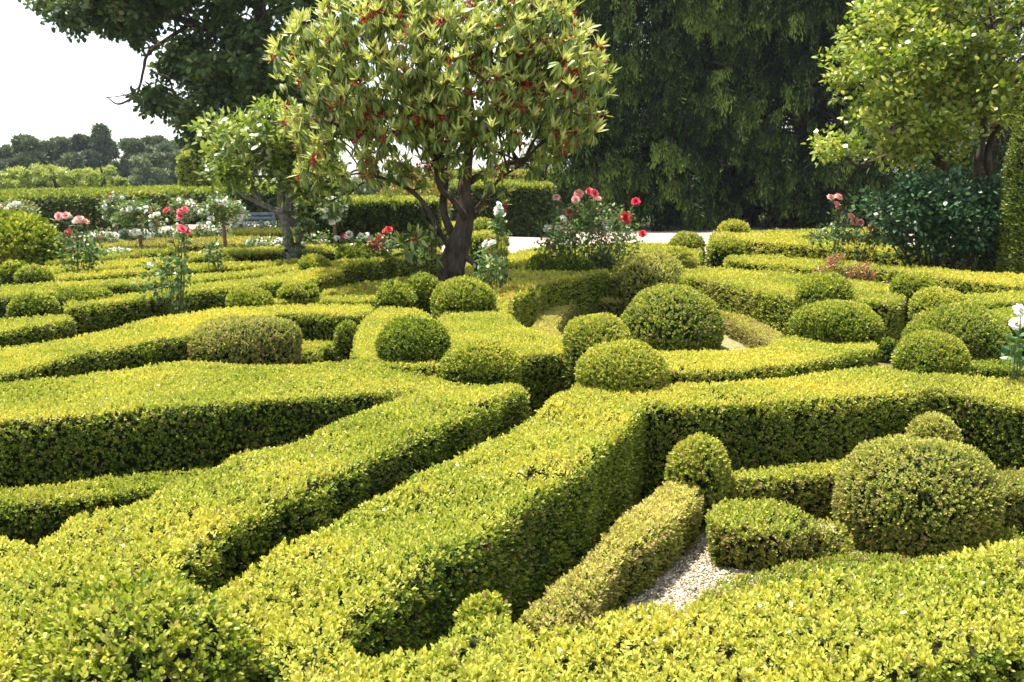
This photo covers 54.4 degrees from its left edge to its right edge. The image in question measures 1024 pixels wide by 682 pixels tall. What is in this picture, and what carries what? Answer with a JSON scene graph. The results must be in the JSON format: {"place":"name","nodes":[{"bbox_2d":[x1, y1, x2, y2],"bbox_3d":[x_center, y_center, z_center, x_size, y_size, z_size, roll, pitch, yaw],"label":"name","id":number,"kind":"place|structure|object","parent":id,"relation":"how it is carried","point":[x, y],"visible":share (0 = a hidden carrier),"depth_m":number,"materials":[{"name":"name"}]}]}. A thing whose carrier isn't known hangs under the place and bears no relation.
{"place":"outdoors","nodes":[
{"label":"outdoors","id":0,"kind":"place"},
{"bbox_2d":[0,256,892,625],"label":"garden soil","id":1,"kind":"structure","parent":0,"point":[640,494],"depth_m":5.18,"materials":[{"name":"brown soil"}]},
{"bbox_2d":[0,280,61,318],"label":"box hedge","id":2,"kind":"object","parent":1,"relation":"on","point":[8,292],"visible":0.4,"depth_m":10.44,"materials":[{"name":"green plant"}]},
{"bbox_2d":[5,289,60,318],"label":"box ball","id":3,"kind":"object","parent":1,"relation":"on","point":[31,303],"visible":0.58,"depth_m":8.54,"materials":[{"name":"green plant"}]},
{"bbox_2d":[0,208,68,285],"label":"round bush","id":4,"kind":"object","parent":1,"relation":"on","point":[28,238],"visible":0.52,"depth_m":14.70,"materials":[{"name":"green plant"}]},
{"bbox_2d":[13,262,55,284],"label":"box ball","id":5,"kind":"object","parent":1,"relation":"on","point":[31,273],"visible":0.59,"depth_m":11.31,"materials":[{"name":"green plant"}]},
{"bbox_2d":[0,313,77,350],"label":"box hedge","id":6,"kind":"object","parent":1,"relation":"on","point":[22,330],"visible":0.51,"depth_m":7.87,"materials":[{"name":"green plant"}]},
{"bbox_2d":[49,212,108,272],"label":"rose bush","id":7,"kind":"object","parent":1,"relation":"on","point":[81,243],"visible":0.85,"depth_m":12.91,"materials":[{"name":"green plant"}]},
{"bbox_2d":[54,283,114,314],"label":"box ball","id":8,"kind":"object","parent":1,"relation":"on","point":[84,292],"visible":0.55,"depth_m":9.37,"materials":[{"name":"green plant"}]},
{"bbox_2d":[44,243,177,265],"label":"box hedge","id":9,"kind":"object","parent":1,"relation":"on","point":[148,251],"visible":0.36,"depth_m":16.36,"materials":[{"name":"green plant"}]},
{"bbox_2d":[0,467,223,550],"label":"box hedge","id":10,"kind":"object","parent":1,"relation":"on","point":[33,515],"visible":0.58,"depth_m":4.59,"materials":[{"name":"green plant"}]},
{"bbox_2d":[44,256,189,274],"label":"box hedge","id":11,"kind":"object","parent":1,"relation":"on","point":[122,263],"visible":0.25,"depth_m":13.76,"materials":[{"name":"green plant"}]},
{"bbox_2d":[12,567,260,681],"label":"box ball","id":12,"kind":"object","parent":1,"relation":"on","point":[115,626],"visible":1,"depth_m":2.29,"materials":[{"name":"green plant"}]},
{"bbox_2d":[110,196,165,246],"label":"standard rose","id":13,"kind":"object","parent":1,"relation":"on","point":[135,207],"visible":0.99,"depth_m":17.28,"materials":[{"name":"green plant"}]},
{"bbox_2d":[131,206,194,315],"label":"rose bush","id":14,"kind":"object","parent":1,"relation":"on","point":[182,229],"visible":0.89,"depth_m":9.57,"materials":[{"name":"green plant"}]},
{"bbox_2d":[55,263,299,294],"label":"box hedge","id":15,"kind":"object","parent":1,"relation":"on","point":[120,285],"visible":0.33,"depth_m":11.68,"materials":[{"name":"green plant"}]},
{"bbox_2d":[53,257,301,281],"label":"box hedge","id":16,"kind":"object","parent":1,"relation":"on","point":[114,273],"visible":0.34,"depth_m":13.23,"materials":[{"name":"green plant"}]},
{"bbox_2d":[0,302,375,390],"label":"box hedge","id":17,"kind":"object","parent":1,"relation":"on","point":[141,343],"visible":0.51,"depth_m":7.12,"materials":[{"name":"green plant"}]},
{"bbox_2d":[83,234,295,253],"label":"box hedge","id":18,"kind":"object","parent":1,"relation":"on","point":[196,241],"visible":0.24,"depth_m":19.05,"materials":[{"name":"green plant"}]},
{"bbox_2d":[63,265,345,336],"bbox_3d":[-2.997,-0.381,10.932,0.916,0.620,4.501,5,11,28],"label":"box hedge","id":19,"kind":"object","parent":1,"relation":"on","point":[117,310],"visible":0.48,"depth_m":9.91,"materials":[{"name":"green plant"}]},
{"bbox_2d":[194,191,250,246],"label":"standard rose","id":20,"kind":"object","parent":1,"relation":"on","point":[210,213],"visible":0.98,"depth_m":16.75,"materials":[{"name":"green plant"}]},
{"bbox_2d":[0,358,469,499],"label":"box hedge","id":21,"kind":"object","parent":1,"relation":"on","point":[64,430],"visible":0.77,"depth_m":5.18,"materials":[{"name":"green plant"}]},
{"bbox_2d":[187,313,303,372],"bbox_3d":[-2.007,0.127,7.514,0.880,0.677,0.854,0,9,0],"label":"box ball","id":22,"kind":"object","parent":1,"relation":"on","point":[262,338],"visible":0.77,"depth_m":7.22,"materials":[{"name":"green plant"}]},
{"bbox_2d":[225,284,274,307],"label":"box ball","id":23,"kind":"object","parent":1,"relation":"on","point":[246,295],"visible":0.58,"depth_m":8.87,"materials":[{"name":"green plant"}]},
{"bbox_2d":[0,381,531,681],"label":"box hedge","id":24,"kind":"object","parent":1,"relation":"on","point":[236,518],"visible":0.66,"depth_m":3.62,"materials":[{"name":"green plant"}]},
{"bbox_2d":[182,91,353,259],"bbox_3d":[-3.655,-2.336,15.258,2.402,2.986,3.009,-5,10,-26],"label":"tree","id":25,"kind":"object","parent":1,"relation":"on","point":[269,151],"visible":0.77,"depth_m":14.58,"materials":[{"name":"green plant"}]},
{"bbox_2d":[176,242,367,265],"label":"box hedge","id":26,"kind":"object","parent":1,"relation":"on","point":[245,253],"visible":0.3,"depth_m":15.88,"materials":[{"name":"green plant"}]},
{"bbox_2d":[277,279,320,305],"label":"box ball","id":27,"kind":"object","parent":1,"relation":"on","point":[299,292],"visible":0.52,"depth_m":10.11,"materials":[{"name":"green plant"}]},
{"bbox_2d":[293,339,335,365],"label":"box hedge","id":28,"kind":"object","parent":1,"relation":"on","point":[320,351],"visible":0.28,"depth_m":7.98,"materials":[{"name":"green plant"}]},
{"bbox_2d":[274,293,375,309],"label":"box hedge","id":29,"kind":"object","parent":1,"relation":"on","point":[350,299],"visible":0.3,"depth_m":10.25,"materials":[{"name":"green plant"}]},
{"bbox_2d":[316,192,348,243],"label":"standard rose","id":30,"kind":"object","parent":1,"relation":"on","point":[327,213],"visible":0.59,"depth_m":17.19,"materials":[{"name":"green plant"}]},
{"bbox_2d":[332,318,357,368],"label":"box ball","id":31,"kind":"object","parent":1,"relation":"on","point":[345,332],"visible":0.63,"depth_m":8.02,"materials":[{"name":"green plant"}]},
{"bbox_2d":[331,226,396,259],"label":"rose bush","id":32,"kind":"object","parent":1,"relation":"on","point":[384,246],"visible":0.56,"depth_m":14.37,"materials":[{"name":"green plant"}]},
{"bbox_2d":[294,193,441,251],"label":"tall hedge","id":33,"kind":"object","parent":1,"relation":"on","point":[373,214],"visible":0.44,"depth_m":19.23,"materials":[{"name":"green plant"}]},
{"bbox_2d":[318,276,442,296],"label":"box hedge","id":34,"kind":"object","parent":1,"relation":"on","point":[348,289],"visible":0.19,"depth_m":11.75,"materials":[{"name":"green plant"}]},
{"bbox_2d":[330,246,442,285],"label":"box hedge","id":35,"kind":"object","parent":1,"relation":"on","point":[372,268],"visible":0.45,"depth_m":14.11,"materials":[{"name":"green plant"}]},
{"bbox_2d":[374,279,418,311],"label":"box ball","id":36,"kind":"object","parent":1,"relation":"on","point":[395,292],"visible":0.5,"depth_m":9.46,"materials":[{"name":"green plant"}]},
{"bbox_2d":[374,314,451,368],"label":"box ball","id":37,"kind":"object","parent":1,"relation":"on","point":[409,338],"visible":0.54,"depth_m":6.25,"materials":[{"name":"green plant"}]},
{"bbox_2d":[390,222,443,277],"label":"shrub","id":38,"kind":"object","parent":1,"relation":"on","point":[416,248],"visible":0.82,"depth_m":11.07,"materials":[{"name":"green plant"}]},
{"bbox_2d":[407,270,440,319],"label":"box ball","id":39,"kind":"object","parent":1,"relation":"on","point":[423,284],"visible":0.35,"depth_m":9.70,"materials":[{"name":"green plant"}]},
{"bbox_2d":[210,381,647,681],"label":"box hedge","id":40,"kind":"object","parent":1,"relation":"on","point":[406,570],"visible":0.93,"depth_m":3.35,"materials":[{"name":"green plant"}]},
{"bbox_2d":[262,0,620,281],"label":"rhododendron tree","id":41,"kind":"object","parent":1,"relation":"on","point":[524,89],"visible":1,"depth_m":11.17,"materials":[{"name":"green plant"}]},
{"bbox_2d":[429,275,497,319],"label":"box ball","id":42,"kind":"object","parent":1,"relation":"on","point":[463,293],"visible":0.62,"depth_m":8.68,"materials":[{"name":"green plant"}]},
{"bbox_2d":[349,265,611,422],"bbox_3d":[-0.147,-0.150,9.503,1.915,0.625,6.972,1,9,9],"label":"box hedge","id":43,"kind":"object","parent":1,"relation":"on","point":[540,354],"visible":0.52,"depth_m":8.02,"materials":[{"name":"green plant"}]},
{"bbox_2d":[439,336,522,417],"bbox_3d":[-0.183,0.339,5.959,0.520,0.746,0.514,0,9,0],"label":"box ball","id":44,"kind":"object","parent":1,"relation":"on","point":[487,360],"visible":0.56,"depth_m":5.79,"materials":[{"name":"green plant"}]},
{"bbox_2d":[452,589,512,640],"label":"box ball","id":45,"kind":"object","parent":1,"relation":"on","point":[484,603],"visible":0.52,"depth_m":2.69,"materials":[{"name":"green plant"}]},
{"bbox_2d":[472,237,507,288],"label":"rose bush","id":46,"kind":"object","parent":1,"relation":"on","point":[494,258],"visible":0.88,"depth_m":10.11,"materials":[{"name":"green plant"}]},
{"bbox_2d":[487,201,511,287],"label":"rose bush","id":47,"kind":"object","parent":1,"relation":"on","point":[499,209],"visible":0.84,"depth_m":10.29,"materials":[{"name":"green plant"}]},
{"bbox_2d":[550,253,596,276],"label":"box ball","id":48,"kind":"object","parent":1,"relation":"on","point":[571,261],"visible":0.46,"depth_m":12.11,"materials":[{"name":"green plant"}]},
{"bbox_2d":[534,187,646,268],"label":"rose bush","id":49,"kind":"object","parent":1,"relation":"on","point":[588,214],"visible":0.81,"depth_m":12.44,"materials":[{"name":"green plant"}]},
{"bbox_2d":[560,311,632,389],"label":"box ball","id":50,"kind":"object","parent":1,"relation":"on","point":[581,333],"visible":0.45,"depth_m":6.47,"materials":[{"name":"green plant"}]},
{"bbox_2d":[498,242,703,269],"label":"box hedge","id":51,"kind":"object","parent":1,"relation":"on","point":[519,258],"visible":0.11,"depth_m":15.33,"materials":[{"name":"green plant"}]},
{"bbox_2d":[517,479,704,644],"bbox_3d":[0.445,0.913,3.963,0.274,0.317,1.755,4,10,25],"label":"box hedge","id":52,"kind":"object","parent":1,"relation":"on","point":[649,542],"visible":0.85,"depth_m":3.92,"materials":[{"name":"green plant"}]},
{"bbox_2d":[574,338,672,397],"bbox_3d":[0.614,0.403,5.634,0.545,0.851,0.542,-9,13,-43],"label":"box ball","id":53,"kind":"object","parent":1,"relation":"on","point":[625,363],"visible":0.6,"depth_m":5.43,"materials":[{"name":"green plant"}]},
{"bbox_2d":[349,538,1023,681],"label":"box hedge","id":54,"kind":"object","parent":1,"relation":"on","point":[932,634],"visible":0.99,"depth_m":2.52,"materials":[{"name":"green plant"}]},
{"bbox_2d":[663,431,732,533],"bbox_3d":[0.892,0.673,4.784,0.342,0.494,0.332,8,12,41],"label":"box ball","id":55,"kind":"object","parent":1,"relation":"on","point":[701,460],"visible":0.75,"depth_m":4.68,"materials":[{"name":"green plant"}]},
{"bbox_2d":[704,233,745,268],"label":"box ball","id":56,"kind":"object","parent":1,"relation":"on","point":[718,248],"visible":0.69,"depth_m":15.33,"materials":[{"name":"green plant"}]},
{"bbox_2d":[704,496,820,572],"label":"box hedge","id":57,"kind":"object","parent":1,"relation":"on","point":[753,536],"visible":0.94,"depth_m":4.24,"materials":[{"name":"green plant"}]},
{"bbox_2d":[658,333,879,384],"bbox_3d":[1.659,0.328,6.674,2.000,0.596,0.886,-6,11,-31],"label":"box hedge","id":58,"kind":"object","parent":1,"relation":"on","point":[793,355],"visible":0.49,"depth_m":6.40,"materials":[{"name":"green plant"}]},
{"bbox_2d":[717,458,843,520],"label":"box hedge","id":59,"kind":"object","parent":1,"relation":"on","point":[809,488],"visible":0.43,"depth_m":4.84,"materials":[{"name":"green plant"}]},
{"bbox_2d":[678,265,906,346],"bbox_3d":[3.093,-0.405,11.099,1.687,0.611,3.831,-3,10,-17],"label":"box hedge","id":60,"kind":"object","parent":1,"relation":"on","point":[767,297],"visible":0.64,"depth_m":10.43,"materials":[{"name":"green plant"}]},
{"bbox_2d":[793,271,854,307],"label":"box ball","id":61,"kind":"object","parent":1,"relation":"on","point":[819,285],"visible":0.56,"depth_m":9.39,"materials":[{"name":"green plant"}]},
{"bbox_2d":[625,524,1023,618],"bbox_3d":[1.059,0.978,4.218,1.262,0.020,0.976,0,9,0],"label":"gravel","id":62,"kind":"structure","parent":1,"relation":"on","point":[673,587],"depth_m":4.13,"materials":[{"name":"grey gravel"}]},
{"bbox_2d":[688,549,920,617],"bbox_3d":[1.163,0.984,3.910,1.167,0.194,0.345,-4,10,-24],"label":"box","id":63,"kind":"object","parent":62,"relation":"on","point":[798,568],"visible":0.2,"depth_m":3.99,"materials":[{"name":"green plant"}]},
{"bbox_2d":[807,516,854,565],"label":"box ball","id":64,"kind":"object","parent":62,"relation":"on","point":[828,536],"visible":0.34,"depth_m":4.28,"materials":[{"name":"green plant"}]},
{"bbox_2d":[830,433,1006,563],"bbox_3d":[1.843,0.683,4.548,0.747,0.528,0.764,0,9,0],"label":"box ball","id":65,"kind":"object","parent":62,"relation":"on","point":[906,495],"visible":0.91,"depth_m":4.32,"materials":[{"name":"green plant"}]},
{"bbox_2d":[631,364,1023,498],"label":"box hedge","id":66,"kind":"object","parent":1,"relation":"on","point":[831,415],"visible":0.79,"depth_m":5.25,"materials":[{"name":"green plant"}]},
{"bbox_2d":[805,193,866,259],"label":"rose bush","id":67,"kind":"object","parent":1,"relation":"on","point":[840,235],"visible":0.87,"depth_m":14.82,"materials":[{"name":"green plant"}]},
{"bbox_2d":[787,298,885,365],"bbox_3d":[2.374,0.095,7.327,0.680,0.824,0.675,0,9,0],"label":"box ball","id":68,"kind":"object","parent":1,"relation":"on","point":[838,321],"visible":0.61,"depth_m":7.09,"materials":[{"name":"green plant"}]},
{"bbox_2d":[811,252,880,282],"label":"shrub","id":69,"kind":"object","parent":1,"relation":"on","point":[834,261],"visible":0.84,"depth_m":11.33,"materials":[{"name":"red plant"}]},
{"bbox_2d":[708,230,996,272],"bbox_3d":[6.389,-1.307,16.473,2.212,0.655,9.645,-7,12,-38],"label":"box hedge","id":70,"kind":"object","parent":1,"relation":"on","point":[787,245],"visible":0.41,"depth_m":17.10,"materials":[{"name":"green plant"}]},
{"bbox_2d":[848,213,888,262],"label":"rose bush","id":71,"kind":"object","parent":1,"relation":"on","point":[854,220],"visible":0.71,"depth_m":15.16,"materials":[{"name":"green plant"}]},
{"bbox_2d":[723,253,1023,294],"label":"box hedge","id":72,"kind":"object","parent":1,"relation":"on","point":[965,281],"visible":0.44,"depth_m":12.48,"materials":[{"name":"green plant"}]},
{"bbox_2d":[800,0,1023,251],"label":"glossy tree","id":73,"kind":"object","parent":1,"relation":"on","point":[985,80],"visible":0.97,"depth_m":13.38,"materials":[{"name":"green plant"}]},
{"bbox_2d":[889,272,937,324],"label":"box ball","id":74,"kind":"object","parent":1,"relation":"on","point":[908,285],"visible":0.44,"depth_m":9.87,"materials":[{"name":"green plant"}]},
{"bbox_2d":[844,159,1005,270],"bbox_3d":[5.778,-1.471,13.342,2.606,1.917,1.837,0,9,0],"label":"shrub","id":75,"kind":"object","parent":1,"relation":"on","point":[934,234],"visible":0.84,"depth_m":12.86,"materials":[{"name":"green plant"}]},
{"bbox_2d":[890,329,970,383],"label":"box ball","id":76,"kind":"object","parent":1,"relation":"on","point":[930,350],"visible":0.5,"depth_m":5.89,"materials":[{"name":"green plant"}]},
{"bbox_2d":[904,411,963,449],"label":"box ball","id":77,"kind":"object","parent":1,"relation":"on","point":[940,425],"visible":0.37,"depth_m":5.14,"materials":[{"name":"green plant"}]},
{"bbox_2d":[907,285,970,322],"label":"box ball","id":78,"kind":"object","parent":1,"relation":"on","point":[925,298],"visible":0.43,"depth_m":8.90,"materials":[{"name":"green plant"}]},
{"bbox_2d":[900,300,1012,360],"bbox_3d":[3.173,0.121,7.124,0.732,0.819,0.756,8,12,40],"label":"box ball","id":79,"kind":"object","parent":1,"relation":"on","point":[977,329],"visible":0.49,"depth_m":6.87,"materials":[{"name":"green plant"}]},
{"bbox_2d":[896,0,1023,246],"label":"dark tree","id":80,"kind":"object","parent":1,"relation":"on","point":[997,156],"visible":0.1,"depth_m":19.55,"materials":[{"name":"green plant"}]},
{"bbox_2d":[962,289,1023,309],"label":"box hedge","id":81,"kind":"object","parent":1,"relation":"on","point":[991,300],"visible":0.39,"depth_m":10.03,"materials":[{"name":"green plant"}]},
{"bbox_2d":[966,356,1023,384],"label":"box hedge","id":82,"kind":"object","parent":1,"relation":"on","point":[993,366],"visible":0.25,"depth_m":6.58,"materials":[{"name":"green plant"}]},
{"bbox_2d":[983,466,1023,538],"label":"box hedge","id":83,"kind":"object","parent":1,"relation":"on","point":[1013,481],"visible":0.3,"depth_m":4.61,"materials":[{"name":"green plant"}]},
{"bbox_2d":[994,93,1023,273],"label":"clipped conifer","id":84,"kind":"object","parent":1,"relation":"on","point":[1011,243],"visible":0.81,"depth_m":12.41,"materials":[{"name":"green plant"}]},
{"bbox_2d":[994,303,1023,380],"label":"rose bush","id":85,"kind":"object","parent":1,"relation":"on","point":[1014,348],"visible":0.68,"depth_m":5.62,"materials":[{"name":"white plant"}]},
{"bbox_2d":[27,179,964,224],"bbox_3d":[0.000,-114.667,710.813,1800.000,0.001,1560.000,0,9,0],"label":"ground","id":86,"kind":"structure","parent":0,"point":[761,222],"depth_m":40.55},
{"bbox_2d":[0,132,50,187],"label":"pine tree","id":87,"kind":"object","parent":86,"relation":"on","point":[26,151],"visible":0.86,"depth_m":104.74,"materials":[{"name":"green plant"}]},
{"bbox_2d":[27,162,77,188],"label":"fruit tree","id":88,"kind":"object","parent":86,"relation":"on","point":[58,172],"visible":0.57,"depth_m":48.85,"materials":[{"name":"green plant"}]},
{"bbox_2d":[39,136,88,187],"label":"pine tree","id":89,"kind":"object","parent":86,"relation":"on","point":[56,148],"visible":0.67,"depth_m":106.52,"materials":[{"name":"green plant"}]},
{"bbox_2d":[53,132,108,186],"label":"pine tree","id":90,"kind":"object","parent":86,"relation":"on","point":[79,141],"visible":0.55,"depth_m":112.73,"materials":[{"name":"green plant"}]},
{"bbox_2d":[85,122,127,184],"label":"fir tree","id":91,"kind":"object","parent":86,"relation":"on","point":[101,141],"visible":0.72,"depth_m":112.94,"materials":[{"name":"green plant"}]},
{"bbox_2d":[105,136,154,186],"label":"pine tree","id":92,"kind":"object","parent":86,"relation":"on","point":[130,146],"visible":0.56,"depth_m":109.14,"materials":[{"name":"green plant"}]},
{"bbox_2d":[127,150,174,186],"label":"bushy tree","id":93,"kind":"object","parent":86,"relation":"on","point":[152,175],"visible":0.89,"depth_m":103.49,"materials":[{"name":"green plant"}]},
{"bbox_2d":[0,184,355,234],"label":"tall hedge","id":94,"kind":"object","parent":86,"relation":"on","point":[75,201],"visible":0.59,"depth_m":32.59,"materials":[{"name":"green plant"}]},
{"bbox_2d":[174,149,231,186],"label":"clipped block","id":95,"kind":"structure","parent":86,"relation":"on","point":[187,166],"depth_m":43.33,"materials":[{"name":"green plant"}]},
{"bbox_2d":[447,178,556,236],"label":"tall hedge","id":96,"kind":"object","parent":86,"relation":"on","point":[529,210],"visible":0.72,"depth_m":28.30,"materials":[{"name":"green plant"}]},
{"bbox_2d":[519,0,655,230],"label":"weeping spruce","id":97,"kind":"object","parent":86,"relation":"on","point":[617,18],"visible":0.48,"depth_m":31.25,"materials":[{"name":"green plant"}]},
{"bbox_2d":[549,0,822,231],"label":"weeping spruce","id":98,"kind":"object","parent":86,"relation":"on","point":[684,103],"visible":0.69,"depth_m":31.44,"materials":[{"name":"green plant"}]},
{"bbox_2d":[689,0,920,228],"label":"weeping spruce","id":99,"kind":"object","parent":86,"relation":"on","point":[806,29],"visible":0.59,"depth_m":31.66,"materials":[{"name":"green plant"}]},
{"bbox_2d":[0,0,1023,178],"label":"sky","id":100,"kind":"structure","parent":0,"point":[50,85],"materials":[{"name":"white"}]},
{"bbox_2d":[66,225,978,253],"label":"gravel path","id":101,"kind":"structure","parent":0,"point":[522,243],"depth_m":29.00,"materials":[{"name":"grey gravel"}]},
{"bbox_2d":[17,0,365,227],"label":"tree","id":102,"kind":"object","parent":101,"relation":"on","point":[233,74],"visible":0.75,"depth_m":23.56,"materials":[{"name":"green plant"}]},
{"bbox_2d":[561,317,746,357],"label":"circle floor","id":103,"kind":"structure","parent":0,"point":[727,343],"depth_m":10.01,"materials":[{"name":"beige gravel"}]},
{"bbox_2d":[606,250,684,302],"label":"box ball","id":104,"kind":"object","parent":103,"relation":"on","point":[632,276],"visible":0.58,"depth_m":11.98,"materials":[{"name":"green plant"}]},
{"bbox_2d":[530,295,785,348],"bbox_3d":[1.366,-0.220,10.897,2.443,0.311,4.118,0,9,0],"label":"box hedge","id":105,"kind":"object","parent":103,"relation":"on","point":[747,331],"visible":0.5,"depth_m":10.29,"materials":[{"name":"green plant"}]},
{"bbox_2d":[620,282,724,355],"bbox_3d":[1.548,-0.236,9.783,1.075,0.661,1.105,0,9,0],"label":"box ball","id":106,"kind":"object","parent":103,"relation":"on","point":[672,316],"visible":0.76,"depth_m":9.43,"materials":[{"name":"green plant"}]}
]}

